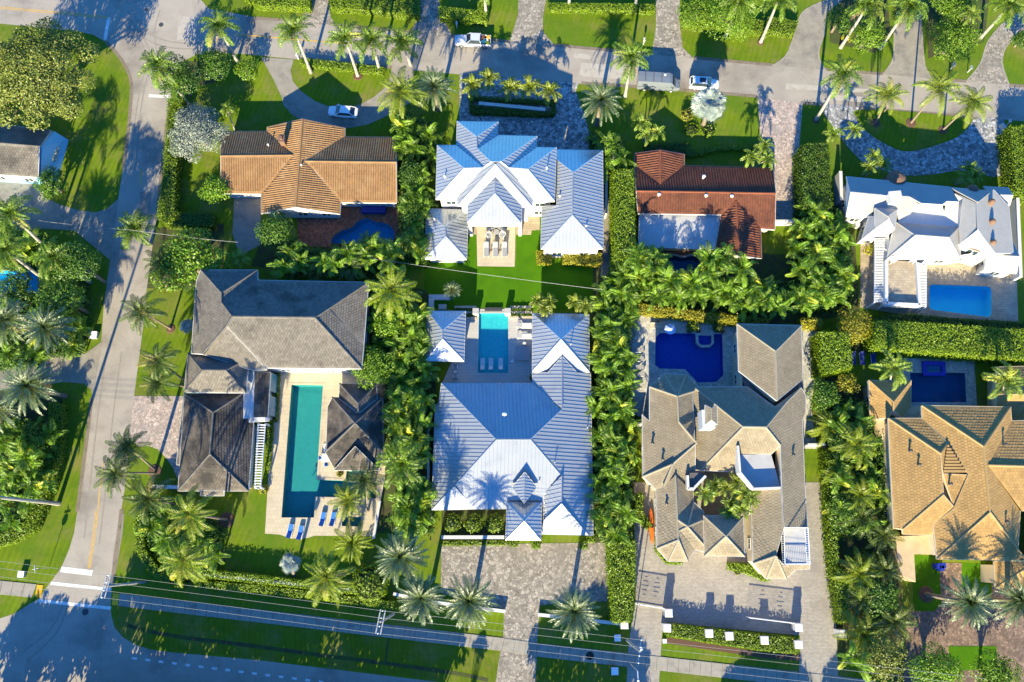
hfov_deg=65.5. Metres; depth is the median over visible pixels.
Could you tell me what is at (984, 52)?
kerb
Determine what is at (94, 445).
tyre mark
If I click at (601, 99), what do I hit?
date palm
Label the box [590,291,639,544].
undergrowth
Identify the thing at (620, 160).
areca palm
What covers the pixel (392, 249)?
areca palm
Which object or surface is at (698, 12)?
broadleaf tree
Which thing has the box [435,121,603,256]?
metal roof house
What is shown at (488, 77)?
yellow palm
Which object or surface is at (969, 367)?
pool deck
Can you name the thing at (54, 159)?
bush
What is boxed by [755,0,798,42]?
royal palm
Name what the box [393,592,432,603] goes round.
garden wall
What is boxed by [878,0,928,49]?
royal palm
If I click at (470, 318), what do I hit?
garden step
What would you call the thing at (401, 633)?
sidewalk
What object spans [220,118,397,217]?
tan house
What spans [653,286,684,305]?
areca palm
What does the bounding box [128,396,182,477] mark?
driveway
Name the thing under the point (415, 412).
areca palm
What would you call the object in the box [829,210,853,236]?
areca palm
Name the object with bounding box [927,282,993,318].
swimming pool
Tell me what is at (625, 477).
areca palm
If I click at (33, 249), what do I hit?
undergrowth
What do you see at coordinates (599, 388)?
areca palm
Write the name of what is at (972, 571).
lawn
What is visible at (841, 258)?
areca palm
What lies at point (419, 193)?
areca palm
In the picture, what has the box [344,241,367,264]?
areca palm
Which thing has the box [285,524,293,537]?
sun lounger
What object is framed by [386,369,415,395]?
areca palm
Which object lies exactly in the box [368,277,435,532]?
planting bed
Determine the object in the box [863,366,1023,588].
golden tile house
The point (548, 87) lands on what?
yellow palm
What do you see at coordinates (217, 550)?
areca palm
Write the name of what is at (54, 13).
road marking
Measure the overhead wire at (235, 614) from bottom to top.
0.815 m
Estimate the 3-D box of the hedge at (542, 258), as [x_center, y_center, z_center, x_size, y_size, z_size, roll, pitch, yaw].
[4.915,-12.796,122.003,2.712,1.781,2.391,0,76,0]
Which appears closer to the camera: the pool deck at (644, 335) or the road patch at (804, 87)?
the pool deck at (644, 335)
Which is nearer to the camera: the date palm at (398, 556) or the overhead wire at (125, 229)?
the date palm at (398, 556)
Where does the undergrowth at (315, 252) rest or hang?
on the planting bed at (263, 255)
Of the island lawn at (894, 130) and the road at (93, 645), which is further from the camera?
the island lawn at (894, 130)
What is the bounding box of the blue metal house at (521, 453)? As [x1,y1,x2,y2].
[431,313,592,540]
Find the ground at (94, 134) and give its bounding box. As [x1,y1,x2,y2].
[0,0,1023,681]
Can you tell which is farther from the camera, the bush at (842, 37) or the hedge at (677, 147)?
the bush at (842, 37)
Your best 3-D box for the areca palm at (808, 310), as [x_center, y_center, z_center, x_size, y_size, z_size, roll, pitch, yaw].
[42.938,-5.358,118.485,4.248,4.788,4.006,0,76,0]
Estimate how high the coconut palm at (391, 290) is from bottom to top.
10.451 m
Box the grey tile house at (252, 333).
[176,269,370,495]
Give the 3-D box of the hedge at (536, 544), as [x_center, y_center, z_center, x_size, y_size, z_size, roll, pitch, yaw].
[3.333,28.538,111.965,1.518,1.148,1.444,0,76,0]
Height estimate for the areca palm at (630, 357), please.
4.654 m
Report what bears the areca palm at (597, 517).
on the planting bed at (596, 274)
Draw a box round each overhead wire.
[37,220,228,241]
[39,220,230,241]
[102,597,376,633]
[104,590,373,625]
[106,582,378,617]
[108,575,380,610]
[377,259,600,289]
[379,259,601,289]
[380,626,637,655]
[385,618,635,646]
[385,634,634,662]
[387,611,637,639]
[641,663,806,681]
[642,647,946,681]
[644,656,871,681]
[645,640,984,678]
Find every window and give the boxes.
[23,178,33,181]
[297,212,308,215]
[446,201,456,204]
[535,203,544,206]
[552,252,561,255]
[734,373,736,384]
[747,538,750,548]
[841,197,844,209]
[848,218,860,221]
[932,260,944,262]
[963,249,979,255]
[988,271,1001,274]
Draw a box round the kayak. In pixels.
[649,508,653,543]
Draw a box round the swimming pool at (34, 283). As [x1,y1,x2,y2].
[0,270,39,294]
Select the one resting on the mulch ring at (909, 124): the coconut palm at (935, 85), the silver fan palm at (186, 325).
the coconut palm at (935, 85)
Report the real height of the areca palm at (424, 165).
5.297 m
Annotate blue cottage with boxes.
[0,124,68,183]
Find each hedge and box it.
[0,402,69,548]
[56,301,87,347]
[132,505,187,588]
[155,97,188,229]
[171,211,217,230]
[186,569,360,594]
[192,579,396,609]
[245,0,312,13]
[265,423,274,469]
[273,372,280,421]
[299,57,385,76]
[329,0,420,21]
[438,0,488,27]
[440,539,508,546]
[454,307,471,310]
[469,95,474,113]
[471,104,554,118]
[472,95,551,105]
[509,540,518,547]
[511,307,531,311]
[511,313,531,316]
[530,541,540,548]
[536,250,552,265]
[546,2,655,14]
[550,99,556,116]
[561,252,601,267]
[578,540,588,549]
[585,534,595,542]
[604,539,637,625]
[608,167,638,269]
[633,492,651,529]
[637,303,768,329]
[643,142,697,158]
[654,520,682,564]
[664,622,798,654]
[680,10,770,37]
[686,146,698,158]
[697,145,757,157]
[726,562,770,581]
[761,16,798,38]
[791,142,833,219]
[794,317,823,331]
[808,330,853,379]
[816,450,839,567]
[824,565,850,624]
[860,319,1023,365]
[867,312,1023,330]
[996,124,1023,206]
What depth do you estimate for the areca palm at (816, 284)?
116.71 m
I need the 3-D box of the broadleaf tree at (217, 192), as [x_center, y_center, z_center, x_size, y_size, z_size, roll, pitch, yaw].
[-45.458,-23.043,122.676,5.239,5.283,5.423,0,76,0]
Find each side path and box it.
[232,198,260,253]
[601,170,611,276]
[802,329,816,448]
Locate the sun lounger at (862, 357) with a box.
[858,351,864,364]
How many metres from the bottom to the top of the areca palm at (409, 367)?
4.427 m
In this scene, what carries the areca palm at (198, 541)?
on the planting bed at (214, 523)
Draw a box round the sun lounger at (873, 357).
[870,351,875,364]
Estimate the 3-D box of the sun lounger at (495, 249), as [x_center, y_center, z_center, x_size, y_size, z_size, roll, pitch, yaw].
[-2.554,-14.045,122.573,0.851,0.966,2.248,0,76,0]
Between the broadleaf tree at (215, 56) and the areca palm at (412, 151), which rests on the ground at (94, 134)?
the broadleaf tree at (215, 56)
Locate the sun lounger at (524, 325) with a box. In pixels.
[517,322,531,327]
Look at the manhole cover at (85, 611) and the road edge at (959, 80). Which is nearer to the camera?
the manhole cover at (85, 611)
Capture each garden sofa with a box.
[485,226,495,230]
[495,226,507,230]
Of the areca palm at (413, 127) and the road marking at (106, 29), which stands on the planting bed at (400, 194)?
the areca palm at (413, 127)
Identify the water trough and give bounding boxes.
[485,307,501,310]
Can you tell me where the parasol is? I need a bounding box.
[665,324,675,334]
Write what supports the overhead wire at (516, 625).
attached to the utility pole at (639, 649)
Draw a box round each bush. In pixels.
[33,166,69,201]
[52,148,59,160]
[167,102,228,163]
[233,57,258,80]
[806,376,840,412]
[823,4,853,34]
[834,305,872,345]
[834,372,860,394]
[841,30,853,42]
[848,17,889,53]
[862,243,873,255]
[926,17,982,62]
[1009,29,1023,48]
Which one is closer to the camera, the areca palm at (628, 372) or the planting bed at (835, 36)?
the areca palm at (628, 372)
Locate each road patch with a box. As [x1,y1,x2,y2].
[111,514,123,581]
[140,192,150,220]
[177,16,197,39]
[573,53,590,58]
[579,63,623,78]
[786,83,899,93]
[831,95,874,102]
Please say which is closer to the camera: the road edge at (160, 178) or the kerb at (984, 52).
the road edge at (160, 178)
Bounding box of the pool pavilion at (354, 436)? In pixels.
[325,383,383,470]
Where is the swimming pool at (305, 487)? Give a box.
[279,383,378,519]
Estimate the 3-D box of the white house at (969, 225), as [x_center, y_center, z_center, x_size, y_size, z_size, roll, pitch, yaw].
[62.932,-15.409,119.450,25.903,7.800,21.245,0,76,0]
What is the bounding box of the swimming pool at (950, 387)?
[908,371,968,403]
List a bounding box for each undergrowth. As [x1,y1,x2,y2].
[0,223,57,275]
[0,294,52,374]
[0,415,56,533]
[33,250,92,360]
[141,498,228,581]
[270,236,400,278]
[368,271,434,457]
[389,103,436,162]
[392,471,437,541]
[397,158,434,267]
[586,130,631,174]
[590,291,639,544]
[598,248,846,317]
[787,205,857,305]
[821,394,890,538]
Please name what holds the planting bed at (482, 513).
on the ground at (94, 134)
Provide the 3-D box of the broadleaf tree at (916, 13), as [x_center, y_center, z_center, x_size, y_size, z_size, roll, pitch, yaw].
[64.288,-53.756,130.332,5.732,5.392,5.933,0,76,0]
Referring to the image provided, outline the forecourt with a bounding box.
[459,73,588,149]
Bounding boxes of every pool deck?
[265,367,384,538]
[298,204,398,251]
[442,309,531,382]
[628,315,736,417]
[659,250,718,272]
[860,238,1017,321]
[902,358,976,405]
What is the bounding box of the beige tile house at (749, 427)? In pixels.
[641,323,810,578]
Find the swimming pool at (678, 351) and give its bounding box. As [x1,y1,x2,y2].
[653,331,725,384]
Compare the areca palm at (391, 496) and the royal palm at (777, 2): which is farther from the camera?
the royal palm at (777, 2)
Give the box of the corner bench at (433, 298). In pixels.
[428,295,449,310]
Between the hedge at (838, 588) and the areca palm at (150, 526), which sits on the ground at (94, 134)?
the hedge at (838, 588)
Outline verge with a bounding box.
[115,607,747,681]
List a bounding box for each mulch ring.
[148,464,161,477]
[166,324,174,332]
[216,550,225,563]
[219,512,233,527]
[353,73,362,79]
[871,119,879,126]
[906,118,915,127]
[918,586,933,601]
[938,126,947,133]
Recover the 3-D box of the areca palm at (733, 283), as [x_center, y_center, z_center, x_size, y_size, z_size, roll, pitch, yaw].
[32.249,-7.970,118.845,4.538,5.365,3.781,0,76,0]
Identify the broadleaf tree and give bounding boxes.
[0,265,35,305]
[11,418,45,455]
[32,273,88,316]
[49,240,105,285]
[148,53,203,102]
[149,226,232,295]
[193,48,232,80]
[197,173,230,204]
[253,210,297,247]
[349,346,396,389]
[373,308,402,337]
[375,270,410,308]
[397,159,423,187]
[397,194,427,225]
[676,0,715,28]
[700,0,760,41]
[826,490,861,522]
[827,423,870,463]
[855,626,907,681]
[861,576,899,618]
[891,0,926,24]
[905,641,965,681]
[928,0,979,32]
[969,648,1022,681]
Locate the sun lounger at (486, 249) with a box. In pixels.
[484,242,488,256]
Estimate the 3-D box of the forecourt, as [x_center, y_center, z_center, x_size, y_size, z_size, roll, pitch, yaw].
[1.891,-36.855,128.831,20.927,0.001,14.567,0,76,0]
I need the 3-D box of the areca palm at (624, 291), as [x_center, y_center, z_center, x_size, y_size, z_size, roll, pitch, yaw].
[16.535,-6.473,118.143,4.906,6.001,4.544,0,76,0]
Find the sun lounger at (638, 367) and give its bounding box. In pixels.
[632,364,643,369]
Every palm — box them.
[0,194,41,242]
[0,222,15,240]
[0,229,39,277]
[0,298,34,346]
[0,328,10,346]
[0,340,27,364]
[0,358,67,415]
[0,391,23,432]
[0,415,28,443]
[0,426,14,455]
[0,451,27,479]
[0,466,23,492]
[0,474,26,495]
[0,490,22,513]
[0,496,60,510]
[0,508,22,535]
[1,293,19,317]
[5,440,44,478]
[7,320,30,344]
[7,433,45,459]
[8,467,32,494]
[8,489,44,517]
[12,226,48,254]
[12,240,34,262]
[19,303,76,354]
[19,473,57,503]
[23,338,54,366]
[23,445,51,471]
[27,431,59,451]
[27,465,57,494]
[28,240,56,265]
[31,236,91,283]
[31,416,58,437]
[36,251,55,274]
[40,264,60,288]
[42,418,68,448]
[50,312,80,337]
[53,299,87,319]
[59,331,86,360]
[62,314,91,341]
[67,280,91,303]
[93,450,155,498]
[105,424,156,469]
[113,208,160,250]
[118,290,171,335]
[121,473,179,524]
[134,515,172,541]
[137,45,188,104]
[137,341,184,380]
[139,366,183,403]
[144,247,178,290]
[145,495,176,528]
[150,524,181,554]
[157,531,215,587]
[159,516,190,538]
[160,540,187,576]
[161,533,199,557]
[164,483,227,543]
[177,509,213,538]
[180,319,192,333]
[181,536,208,574]
[186,530,216,557]
[199,7,241,62]
[203,541,230,573]
[219,103,235,129]
[230,248,251,268]
[265,256,297,279]
[273,13,314,73]
[275,240,306,260]
[279,552,301,577]
[284,256,302,279]
[289,250,317,273]
[300,547,355,607]
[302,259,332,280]
[307,252,335,275]
[323,250,347,277]
[324,19,368,76]
[327,478,369,525]
[331,520,373,565]
[332,239,365,264]
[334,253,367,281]
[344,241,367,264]
[345,459,384,512]
[347,252,369,278]
[352,22,392,68]
[352,243,376,273]
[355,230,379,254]
[363,261,421,320]
[364,231,386,264]
[365,332,390,359]
[366,307,384,333]
[366,360,398,384]
[368,289,390,311]
[374,322,398,347]
[374,528,429,585]
[375,434,428,490]
[376,247,401,273]
[377,65,428,122]
[379,238,404,271]
[379,348,398,367]
[380,25,423,65]
[380,412,407,436]
[381,398,411,429]
[382,385,414,412]
[382,435,400,461]
[383,359,406,383]
[385,296,414,320]
[385,331,407,360]
[385,509,421,537]
[386,344,411,374]
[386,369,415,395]
[387,305,407,328]
[387,488,414,506]
[388,317,420,346]
[388,420,413,446]
[390,115,413,134]
[390,411,418,437]
[392,128,416,149]
[392,489,421,526]
[393,140,410,161]
[393,472,424,497]
[394,432,422,456]
[395,227,420,255]
[396,195,416,216]
[396,325,427,352]
[396,357,423,387]
[396,571,445,625]
[398,341,430,366]
[398,388,421,413]
[399,420,433,452]
[399,506,432,536]
[400,211,425,236]
[401,183,431,212]
[402,134,427,161]
[402,237,431,264]
[403,307,426,334]
[404,285,422,302]
[404,330,424,353]
[404,372,435,390]
[405,115,423,136]
[405,229,433,250]
[405,301,435,325]
[405,402,430,426]
[407,160,432,188]
[407,473,433,502]
[408,328,431,355]
[408,499,435,524]
[409,171,434,198]
[409,434,434,468]
[410,387,435,417]
[410,476,434,507]
[413,65,456,111]
[413,195,437,219]
[414,360,440,382]
[414,411,436,430]
[416,122,444,145]
[417,310,430,336]
[421,144,436,172]
[421,483,436,502]
[443,280,461,299]
[443,572,497,628]
[460,73,484,100]
[477,67,501,91]
[484,0,489,15]
[497,76,521,101]
[517,74,541,99]
[529,292,557,317]
[537,80,561,106]
[545,584,600,641]
[565,293,593,315]
[579,80,622,126]
[582,130,616,149]
[585,345,616,373]
[585,394,605,423]
[585,483,621,514]
[587,505,615,536]
[588,297,617,323]
[588,317,611,351]
[588,466,612,497]
[589,289,614,309]
[589,423,602,448]
[589,455,624,484]
[590,372,608,395]
[591,281,620,306]
[591,445,615,472]
[592,338,618,358]
[592,435,617,455]
[593,383,612,411]
[594,378,626,400]
[595,358,619,379]
[596,131,621,156]
[596,141,619,167]
[597,310,627,336]
[597,407,623,432]
[597,421,624,449]
[599,340,628,364]
[599,522,630,546]
[600,326,629,349]
[601,268,624,288]
[601,463,621,493]
[603,156,615,183]
[603,440,629,475]
[604,494,623,526]
[605,484,635,504]
[608,330,633,363]
[608,387,632,408]
[609,283,640,308]
[609,393,633,420]
[609,410,629,432]
[610,39,654,97]
[610,296,633,321]
[610,494,641,525]
[610,507,637,529]
[611,144,636,170]
[611,260,639,289]
[611,299,639,327]
[613,419,641,441]
[613,432,638,458]
[613,461,635,486]
[614,303,639,334]
[614,375,642,401]
[614,397,637,425]
[615,345,640,368]
[615,357,639,384]
[615,444,641,466]
[621,275,642,295]
[621,294,647,313]
[623,241,654,274]
[623,251,657,285]
[633,112,665,146]
[633,272,655,298]
[639,255,668,277]
[640,281,672,311]
[642,275,673,296]
[644,245,671,265]
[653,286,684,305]
[656,261,689,296]
[659,276,684,297]
[666,285,690,312]
[678,264,708,297]
[681,272,706,291]
[683,286,710,308]
[684,278,711,299]
[689,85,727,126]
[691,256,723,287]
[693,240,724,275]
[694,474,724,505]
[701,242,735,270]
[703,253,736,283]
[703,285,723,305]
[707,276,727,296]
[711,278,732,311]
[716,275,741,297]
[717,0,761,38]
[717,472,744,495]
[717,493,753,520]
[723,287,746,311]
[726,251,758,287]
[728,293,758,322]
[729,482,760,509]
[733,276,756,289]
[735,282,762,304]
[740,136,777,169]
[746,294,768,321]
[751,275,777,298]
[754,285,776,312]
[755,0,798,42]
[761,292,792,320]
[763,287,795,310]
[781,281,811,306]
[784,220,814,241]
[785,239,811,259]
[785,255,812,285]
[786,284,821,308]
[787,217,817,240]
[790,248,817,271]
[792,298,818,317]
[793,195,822,220]
[795,279,826,294]
[798,211,825,237]
[801,261,830,288]
[802,239,831,263]
[805,199,830,218]
[805,241,835,265]
[805,276,836,301]
[805,405,844,450]
[807,222,834,244]
[808,235,841,252]
[812,281,841,309]
[814,54,864,120]
[817,459,855,488]
[819,272,845,298]
[820,257,839,283]
[821,124,844,145]
[822,211,842,231]
[822,493,853,526]
[823,260,858,286]
[824,249,849,273]
[824,288,851,308]
[824,411,849,437]
[824,451,850,477]
[825,488,857,509]
[826,221,853,245]
[827,435,843,448]
[827,467,854,493]
[827,546,884,599]
[828,420,882,469]
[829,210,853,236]
[830,397,863,420]
[832,231,856,257]
[832,606,894,662]
[836,474,880,513]
[836,639,874,681]
[837,496,881,540]
[839,0,887,48]
[840,271,859,292]
[843,121,864,140]
[845,577,884,618]
[849,406,875,431]
[850,510,887,532]
[851,432,879,459]
[851,444,874,470]
[856,463,882,489]
[857,548,903,592]
[860,148,891,177]
[862,473,890,508]
[863,76,908,122]
[863,515,904,554]
[865,598,918,648]
[869,348,912,391]
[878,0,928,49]
[910,69,961,123]
[924,574,999,629]
[942,84,992,129]
[954,160,985,186]
[957,4,983,36]
[978,0,1023,38]
[981,360,1023,399]
[987,569,1023,628]
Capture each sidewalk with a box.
[0,581,36,597]
[118,593,503,650]
[501,638,537,655]
[536,643,874,681]
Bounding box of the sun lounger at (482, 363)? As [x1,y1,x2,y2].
[480,358,484,369]
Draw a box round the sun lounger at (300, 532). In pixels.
[296,525,303,539]
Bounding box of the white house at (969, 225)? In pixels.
[839,171,1019,307]
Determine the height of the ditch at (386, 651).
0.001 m
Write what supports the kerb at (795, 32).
on the road at (126, 276)
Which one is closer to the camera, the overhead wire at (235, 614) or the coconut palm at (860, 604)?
the overhead wire at (235, 614)
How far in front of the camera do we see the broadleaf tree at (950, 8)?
128.49 m
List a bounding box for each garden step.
[454,306,475,308]
[466,317,475,319]
[510,306,530,308]
[510,316,531,318]
[511,311,531,313]
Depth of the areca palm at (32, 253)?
119.08 m
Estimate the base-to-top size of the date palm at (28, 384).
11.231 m
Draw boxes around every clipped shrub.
[259,485,269,493]
[336,471,343,476]
[350,561,389,604]
[442,512,461,532]
[463,512,482,533]
[484,512,504,532]
[681,108,693,120]
[684,123,698,136]
[686,320,698,332]
[700,123,715,137]
[711,322,723,332]
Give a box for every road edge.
[75,399,92,511]
[105,41,132,168]
[111,509,122,580]
[155,96,171,221]
[256,16,293,20]
[299,57,391,68]
[337,24,410,32]
[452,35,511,42]
[555,44,651,55]
[581,81,756,97]
[693,56,771,65]
[803,101,823,105]
[826,68,882,74]
[860,106,973,119]
[933,79,966,82]
[1009,84,1023,87]
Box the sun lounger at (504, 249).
[502,242,506,256]
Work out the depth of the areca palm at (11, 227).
120.75 m
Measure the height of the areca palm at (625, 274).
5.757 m
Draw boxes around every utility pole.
[100,574,146,598]
[375,609,395,634]
[625,638,642,663]
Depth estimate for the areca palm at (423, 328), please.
116.72 m
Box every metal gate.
[635,603,664,608]
[746,616,794,623]
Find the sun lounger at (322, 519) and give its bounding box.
[318,512,326,525]
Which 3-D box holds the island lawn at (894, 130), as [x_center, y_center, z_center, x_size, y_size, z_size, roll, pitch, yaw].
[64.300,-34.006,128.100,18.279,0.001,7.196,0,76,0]
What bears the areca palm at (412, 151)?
on the planting bed at (400, 194)
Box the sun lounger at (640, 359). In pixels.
[634,356,643,361]
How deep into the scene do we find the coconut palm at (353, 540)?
109.43 m
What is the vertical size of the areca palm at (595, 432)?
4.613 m
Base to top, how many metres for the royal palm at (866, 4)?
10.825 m
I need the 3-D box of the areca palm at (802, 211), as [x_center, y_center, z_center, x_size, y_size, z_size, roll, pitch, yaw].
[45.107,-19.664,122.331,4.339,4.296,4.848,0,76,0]
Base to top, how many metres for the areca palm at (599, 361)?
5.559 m
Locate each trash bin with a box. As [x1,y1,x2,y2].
[932,563,940,568]
[936,566,944,570]
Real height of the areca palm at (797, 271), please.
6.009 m
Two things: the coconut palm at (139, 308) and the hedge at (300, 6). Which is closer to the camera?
the coconut palm at (139, 308)
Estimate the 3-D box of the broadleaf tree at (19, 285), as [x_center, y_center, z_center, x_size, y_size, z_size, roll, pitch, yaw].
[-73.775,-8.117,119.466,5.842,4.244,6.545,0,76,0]
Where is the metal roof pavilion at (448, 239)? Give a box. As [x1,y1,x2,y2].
[425,208,467,262]
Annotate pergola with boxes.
[254,423,270,488]
[865,238,886,308]
[910,263,926,312]
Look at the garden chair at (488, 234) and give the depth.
122.86 m
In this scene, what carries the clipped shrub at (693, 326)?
in the flower pot
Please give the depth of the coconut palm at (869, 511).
109.96 m
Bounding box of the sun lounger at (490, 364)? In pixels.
[488,358,492,369]
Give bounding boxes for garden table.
[321,453,329,461]
[516,346,529,359]
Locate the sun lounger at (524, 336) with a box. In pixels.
[517,333,531,338]
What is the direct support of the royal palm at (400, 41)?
on the ground at (94, 134)
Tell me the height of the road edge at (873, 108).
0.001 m
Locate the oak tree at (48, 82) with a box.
[0,16,100,131]
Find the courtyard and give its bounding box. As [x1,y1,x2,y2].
[694,472,745,519]
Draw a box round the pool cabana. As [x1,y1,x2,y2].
[425,311,465,361]
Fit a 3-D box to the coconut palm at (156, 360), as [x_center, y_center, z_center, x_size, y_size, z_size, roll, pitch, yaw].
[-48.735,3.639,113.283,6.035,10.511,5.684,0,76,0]
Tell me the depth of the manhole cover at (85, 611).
110.18 m
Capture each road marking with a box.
[0,6,108,16]
[0,8,108,18]
[38,599,110,609]
[50,582,110,590]
[60,567,92,575]
[88,510,95,567]
[89,509,98,568]
[103,17,109,39]
[149,94,170,97]
[235,34,350,43]
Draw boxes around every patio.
[468,226,475,234]
[476,226,515,266]
[516,216,539,234]
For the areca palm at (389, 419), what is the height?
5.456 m
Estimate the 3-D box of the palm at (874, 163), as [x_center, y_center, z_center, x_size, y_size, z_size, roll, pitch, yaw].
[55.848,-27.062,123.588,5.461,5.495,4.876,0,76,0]
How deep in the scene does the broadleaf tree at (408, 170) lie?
121.15 m
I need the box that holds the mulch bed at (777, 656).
[667,638,799,660]
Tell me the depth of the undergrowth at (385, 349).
116.21 m
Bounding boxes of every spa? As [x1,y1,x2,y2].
[695,333,713,347]
[921,361,945,375]
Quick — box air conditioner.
[853,222,860,228]
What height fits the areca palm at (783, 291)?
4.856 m
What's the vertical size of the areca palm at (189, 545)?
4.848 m
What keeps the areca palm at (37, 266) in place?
on the planting bed
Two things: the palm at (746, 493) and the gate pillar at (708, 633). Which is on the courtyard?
the palm at (746, 493)
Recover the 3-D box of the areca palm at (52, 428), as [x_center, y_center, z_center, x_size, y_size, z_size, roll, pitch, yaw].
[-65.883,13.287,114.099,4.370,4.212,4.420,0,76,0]
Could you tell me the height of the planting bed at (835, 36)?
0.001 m
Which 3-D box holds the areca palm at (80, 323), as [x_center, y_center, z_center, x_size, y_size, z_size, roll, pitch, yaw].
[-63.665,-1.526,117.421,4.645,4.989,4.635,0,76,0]
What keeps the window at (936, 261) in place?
in the white house at (969, 225)
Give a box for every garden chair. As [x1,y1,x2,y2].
[485,230,492,239]
[499,229,505,237]
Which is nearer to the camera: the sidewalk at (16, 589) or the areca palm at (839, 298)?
the sidewalk at (16, 589)
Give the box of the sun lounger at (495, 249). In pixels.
[493,242,497,256]
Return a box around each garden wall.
[153,485,177,488]
[191,573,355,590]
[372,501,381,538]
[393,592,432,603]
[427,428,429,488]
[436,601,504,612]
[441,535,503,538]
[478,101,544,112]
[538,613,619,624]
[604,170,607,218]
[775,220,799,225]
[804,443,825,446]
[833,171,842,205]
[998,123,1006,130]
[1009,197,1022,280]
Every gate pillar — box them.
[472,308,478,315]
[504,308,510,315]
[619,621,628,628]
[661,623,670,631]
[663,608,672,616]
[704,628,713,637]
[724,631,733,639]
[759,635,768,644]
[791,622,802,631]
[793,639,802,648]
[833,629,846,637]
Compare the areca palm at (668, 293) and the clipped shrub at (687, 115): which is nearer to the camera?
the areca palm at (668, 293)
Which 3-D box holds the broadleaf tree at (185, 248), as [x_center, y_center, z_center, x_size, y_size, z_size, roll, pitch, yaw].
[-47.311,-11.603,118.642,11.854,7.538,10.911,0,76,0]
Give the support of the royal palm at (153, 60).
on the ground at (94, 134)
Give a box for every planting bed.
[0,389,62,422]
[146,496,222,585]
[147,224,223,289]
[182,61,223,88]
[251,240,396,277]
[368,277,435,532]
[397,121,434,254]
[442,509,506,538]
[593,250,636,601]
[640,231,859,324]
[820,374,904,681]
[829,0,890,52]
[829,205,855,308]
[848,321,1020,365]
[926,0,988,57]
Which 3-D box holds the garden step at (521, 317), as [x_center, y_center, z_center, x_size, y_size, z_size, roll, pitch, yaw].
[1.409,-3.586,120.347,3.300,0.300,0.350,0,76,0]
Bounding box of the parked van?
[637,71,679,92]
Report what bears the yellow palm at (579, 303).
on the ground at (94, 134)
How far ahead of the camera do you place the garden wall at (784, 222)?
122.78 m
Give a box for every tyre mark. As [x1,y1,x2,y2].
[21,605,62,652]
[26,605,68,660]
[84,352,106,537]
[98,352,121,543]
[122,31,142,51]
[127,10,223,48]
[131,7,223,43]
[131,31,146,169]
[135,31,150,169]
[154,10,160,54]
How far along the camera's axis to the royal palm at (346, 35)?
121.79 m
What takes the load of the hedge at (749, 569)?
on the ground at (94, 134)
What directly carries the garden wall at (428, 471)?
on the ground at (94, 134)
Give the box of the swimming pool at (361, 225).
[329,216,396,249]
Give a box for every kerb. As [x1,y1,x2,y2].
[773,2,820,64]
[818,33,825,69]
[882,33,894,73]
[922,31,931,77]
[966,24,1002,80]
[1001,34,1015,84]
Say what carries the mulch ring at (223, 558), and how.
on the ground at (94, 134)
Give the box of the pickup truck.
[454,32,490,48]
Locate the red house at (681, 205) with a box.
[634,150,775,259]
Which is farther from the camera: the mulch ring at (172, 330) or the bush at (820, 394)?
the mulch ring at (172, 330)
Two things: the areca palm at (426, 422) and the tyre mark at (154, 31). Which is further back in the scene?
the tyre mark at (154, 31)
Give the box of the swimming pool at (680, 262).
[665,253,700,273]
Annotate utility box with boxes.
[17,571,26,577]
[89,331,98,338]
[611,667,618,674]
[614,634,620,640]
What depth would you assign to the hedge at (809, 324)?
118.25 m
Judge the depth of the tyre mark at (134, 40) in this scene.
132.08 m
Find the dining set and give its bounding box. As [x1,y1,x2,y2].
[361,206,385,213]
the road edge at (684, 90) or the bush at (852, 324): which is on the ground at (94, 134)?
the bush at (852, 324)
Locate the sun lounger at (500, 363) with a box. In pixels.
[498,358,502,369]
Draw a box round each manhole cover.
[82,609,88,614]
[586,651,593,659]
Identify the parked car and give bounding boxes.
[328,104,358,119]
[689,76,718,90]
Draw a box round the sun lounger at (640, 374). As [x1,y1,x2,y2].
[634,371,644,376]
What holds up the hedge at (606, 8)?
on the ground at (94, 134)
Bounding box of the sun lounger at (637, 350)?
[630,347,643,352]
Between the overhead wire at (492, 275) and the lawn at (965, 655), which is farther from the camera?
the overhead wire at (492, 275)
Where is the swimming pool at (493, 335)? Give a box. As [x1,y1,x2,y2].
[476,312,509,374]
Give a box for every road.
[0,0,1023,598]
[0,594,433,681]
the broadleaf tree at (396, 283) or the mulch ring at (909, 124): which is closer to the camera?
the broadleaf tree at (396, 283)
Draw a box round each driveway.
[0,182,117,259]
[0,342,101,395]
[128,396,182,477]
[261,57,412,127]
[301,0,335,25]
[411,0,452,37]
[441,543,607,681]
[510,0,553,44]
[627,442,837,681]
[652,0,692,57]
[757,96,802,219]
[776,0,841,69]
[823,104,1004,176]
[884,0,930,77]
[904,563,1023,681]
[968,13,1023,84]
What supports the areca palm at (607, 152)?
on the ground at (94, 134)
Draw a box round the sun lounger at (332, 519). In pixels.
[329,512,336,525]
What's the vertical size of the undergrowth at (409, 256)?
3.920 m
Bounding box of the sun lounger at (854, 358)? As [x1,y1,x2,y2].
[850,351,855,364]
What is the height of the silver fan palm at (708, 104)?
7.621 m
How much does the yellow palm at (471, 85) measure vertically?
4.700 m
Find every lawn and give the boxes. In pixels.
[424,260,592,309]
[467,231,476,261]
[516,217,541,261]
[853,109,966,149]
[913,555,940,609]
[948,646,996,669]
[962,563,991,594]
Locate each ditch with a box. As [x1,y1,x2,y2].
[126,623,487,681]
[384,638,389,663]
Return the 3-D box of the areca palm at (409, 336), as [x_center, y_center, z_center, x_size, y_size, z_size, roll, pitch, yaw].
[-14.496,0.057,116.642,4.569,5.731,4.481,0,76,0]
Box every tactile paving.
[35,585,42,597]
[112,593,118,605]

